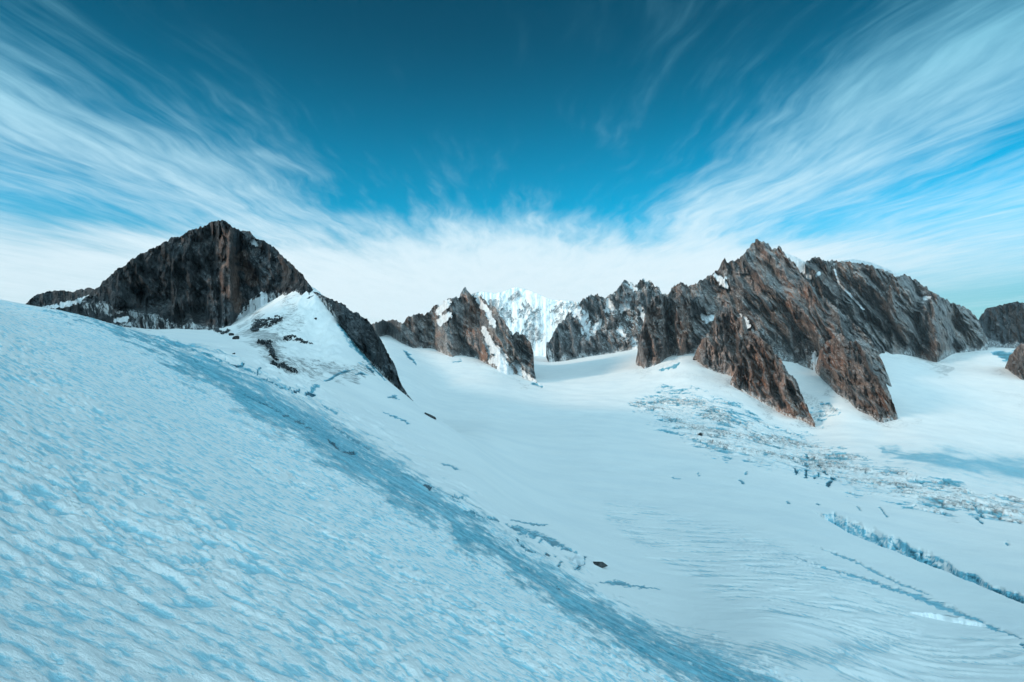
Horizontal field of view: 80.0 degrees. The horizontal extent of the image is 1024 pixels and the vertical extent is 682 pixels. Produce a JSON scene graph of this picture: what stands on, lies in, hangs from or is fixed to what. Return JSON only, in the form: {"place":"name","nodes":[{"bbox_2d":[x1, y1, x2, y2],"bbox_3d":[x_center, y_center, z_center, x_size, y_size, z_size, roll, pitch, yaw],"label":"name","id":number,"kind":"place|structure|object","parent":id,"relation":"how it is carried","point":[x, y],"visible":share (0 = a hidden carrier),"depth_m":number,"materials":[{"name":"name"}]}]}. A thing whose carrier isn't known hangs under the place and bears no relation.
{"place":"outdoors","nodes":[
{"label":"outdoors","id":0,"kind":"place"},
{"bbox_2d":[0,300,787,681],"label":"snow slope","id":1,"kind":"structure","parent":0,"point":[168,514],"depth_m":41.75,"materials":[{"name":"white snow"}]},
{"bbox_2d":[0,287,1023,681],"bbox_3d":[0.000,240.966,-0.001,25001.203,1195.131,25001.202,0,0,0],"label":"glacier","id":2,"kind":"object","parent":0,"point":[842,539],"visible":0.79,"depth_m":508.66,"materials":[{"name":"white snow"}]},
{"bbox_2d":[26,287,94,305],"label":"rock ridge","id":3,"kind":"object","parent":2,"relation":"on","point":[50,297],"visible":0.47,"depth_m":1018.16,"materials":[{"name":"grey stone"}]},
{"bbox_2d":[38,294,136,327],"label":"rock outcrop","id":4,"kind":"object","parent":2,"relation":"on","point":[74,305],"visible":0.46,"depth_m":830.79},
{"bbox_2d":[82,220,313,329],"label":"rock peak","id":5,"kind":"object","parent":2,"relation":"on","point":[218,274],"visible":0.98,"depth_m":916.59,"materials":[{"name":"black stone"}]},
{"bbox_2d":[208,328,229,333],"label":"rock outcrop","id":6,"kind":"object","parent":2,"relation":"on","point":[223,332],"visible":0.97,"depth_m":739.05,"materials":[{"name":"grey stone"}]},
{"bbox_2d":[250,315,283,330],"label":"rock outcrop","id":7,"kind":"object","parent":2,"relation":"on","point":[253,328],"visible":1,"depth_m":708.37,"materials":[{"name":"grey stone"}]},
{"bbox_2d":[257,339,278,360],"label":"rock outcrop","id":8,"kind":"object","parent":2,"relation":"on","point":[268,345],"visible":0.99,"depth_m":537.59,"materials":[{"name":"grey stone"}]},
{"bbox_2d":[270,360,297,373],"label":"rock outcrop","id":9,"kind":"object","parent":2,"relation":"on","point":[283,364],"visible":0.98,"depth_m":425.46,"materials":[{"name":"grey stone"}]},
{"bbox_2d":[283,334,312,343],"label":"rock outcrop","id":10,"kind":"object","parent":2,"relation":"on","point":[291,335],"visible":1,"depth_m":650.16,"materials":[{"name":"grey stone"}]},
{"bbox_2d":[314,292,412,400],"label":"rock rib","id":11,"kind":"object","parent":2,"relation":"on","point":[360,331],"visible":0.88,"depth_m":758.65,"materials":[{"name":"grey stone"}]},
{"bbox_2d":[372,287,536,382],"bbox_3d":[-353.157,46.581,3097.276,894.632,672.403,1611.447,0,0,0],"label":"rock peak","id":12,"kind":"object","parent":2,"relation":"on","point":[466,323],"visible":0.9,"depth_m":2949.95,"materials":[{"name":"stone"}]},
{"bbox_2d":[471,287,580,355],"bbox_3d":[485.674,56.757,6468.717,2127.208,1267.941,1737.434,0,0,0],"label":"snow mountain","id":13,"kind":"structure","parent":2,"relation":"on","point":[535,319],"depth_m":6225.98,"materials":[{"name":"white snow"}]},
{"bbox_2d":[570,553,583,565],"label":"ice block","id":14,"kind":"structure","parent":2,"relation":"on","point":[578,559],"depth_m":154.51,"materials":[{"name":"ice"}]},
{"bbox_2d":[593,562,607,567],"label":"boulder","id":15,"kind":"object","parent":2,"relation":"on","point":[601,564],"visible":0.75,"depth_m":177.39,"materials":[{"name":"grey stone"}]},
{"bbox_2d":[546,278,666,361],"bbox_3d":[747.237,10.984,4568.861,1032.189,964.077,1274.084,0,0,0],"label":"rock ridge","id":16,"kind":"object","parent":2,"relation":"on","point":[592,325],"visible":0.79,"depth_m":4417.57,"materials":[{"name":"grey stone"}]},
{"bbox_2d":[636,282,695,368],"bbox_3d":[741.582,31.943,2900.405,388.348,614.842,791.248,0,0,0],"label":"rock buttress","id":17,"kind":"object","parent":2,"relation":"on","point":[662,315],"visible":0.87,"depth_m":2705.80,"materials":[{"name":"stone"}]},
{"bbox_2d":[693,302,747,376],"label":"rock buttress","id":18,"kind":"object","parent":2,"relation":"on","point":[719,349],"visible":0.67,"depth_m":2376.17,"materials":[{"name":"stone"}]},
{"bbox_2d":[730,328,814,426],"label":"rock buttress","id":19,"kind":"object","parent":2,"relation":"on","point":[761,374],"visible":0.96,"depth_m":2005.95,"materials":[{"name":"stone"}]},
{"bbox_2d":[666,239,891,386],"bbox_3d":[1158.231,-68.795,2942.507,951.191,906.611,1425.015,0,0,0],"label":"rock mountain","id":20,"kind":"structure","parent":2,"relation":"on","point":[778,302],"depth_m":2814.76,"materials":[{"name":"stone"}]},
{"bbox_2d":[792,342,811,364],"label":"rock outcrop","id":21,"kind":"object","parent":2,"relation":"on","point":[801,351],"visible":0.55,"depth_m":2574.09,"materials":[{"name":"stone"}]},
{"bbox_2d":[816,333,897,422],"bbox_3d":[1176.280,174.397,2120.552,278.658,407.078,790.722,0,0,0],"label":"rock buttress","id":22,"kind":"object","parent":2,"relation":"on","point":[850,371],"visible":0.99,"depth_m":1973.03,"materials":[{"name":"stone"}]},
{"bbox_2d":[785,253,987,361],"bbox_3d":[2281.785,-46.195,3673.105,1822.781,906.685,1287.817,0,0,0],"label":"rock mountain","id":23,"kind":"structure","parent":2,"relation":"on","point":[887,310],"depth_m":3439.12,"materials":[{"name":"stone"}]},
{"bbox_2d":[910,612,986,626],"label":"snow drift","id":24,"kind":"object","parent":2,"relation":"on","point":[957,619],"visible":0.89,"depth_m":204.02,"materials":[{"name":"white snow"}]},
{"bbox_2d":[979,301,1023,347],"bbox_3d":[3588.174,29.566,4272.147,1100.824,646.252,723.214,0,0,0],"label":"rock mountain","id":25,"kind":"structure","parent":2,"relation":"on","point":[1002,326],"depth_m":4108.98,"materials":[{"name":"grey stone"}]},
{"bbox_2d":[1005,344,1023,379],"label":"rock outcrop","id":26,"kind":"object","parent":2,"relation":"on","point":[1015,364],"visible":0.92,"depth_m":2861.33,"materials":[{"name":"stone"}]},
{"bbox_2d":[0,0,1023,323],"label":"sky","id":27,"kind":"structure","parent":0,"point":[403,156],"materials":[{"name":"blue"}]}
]}

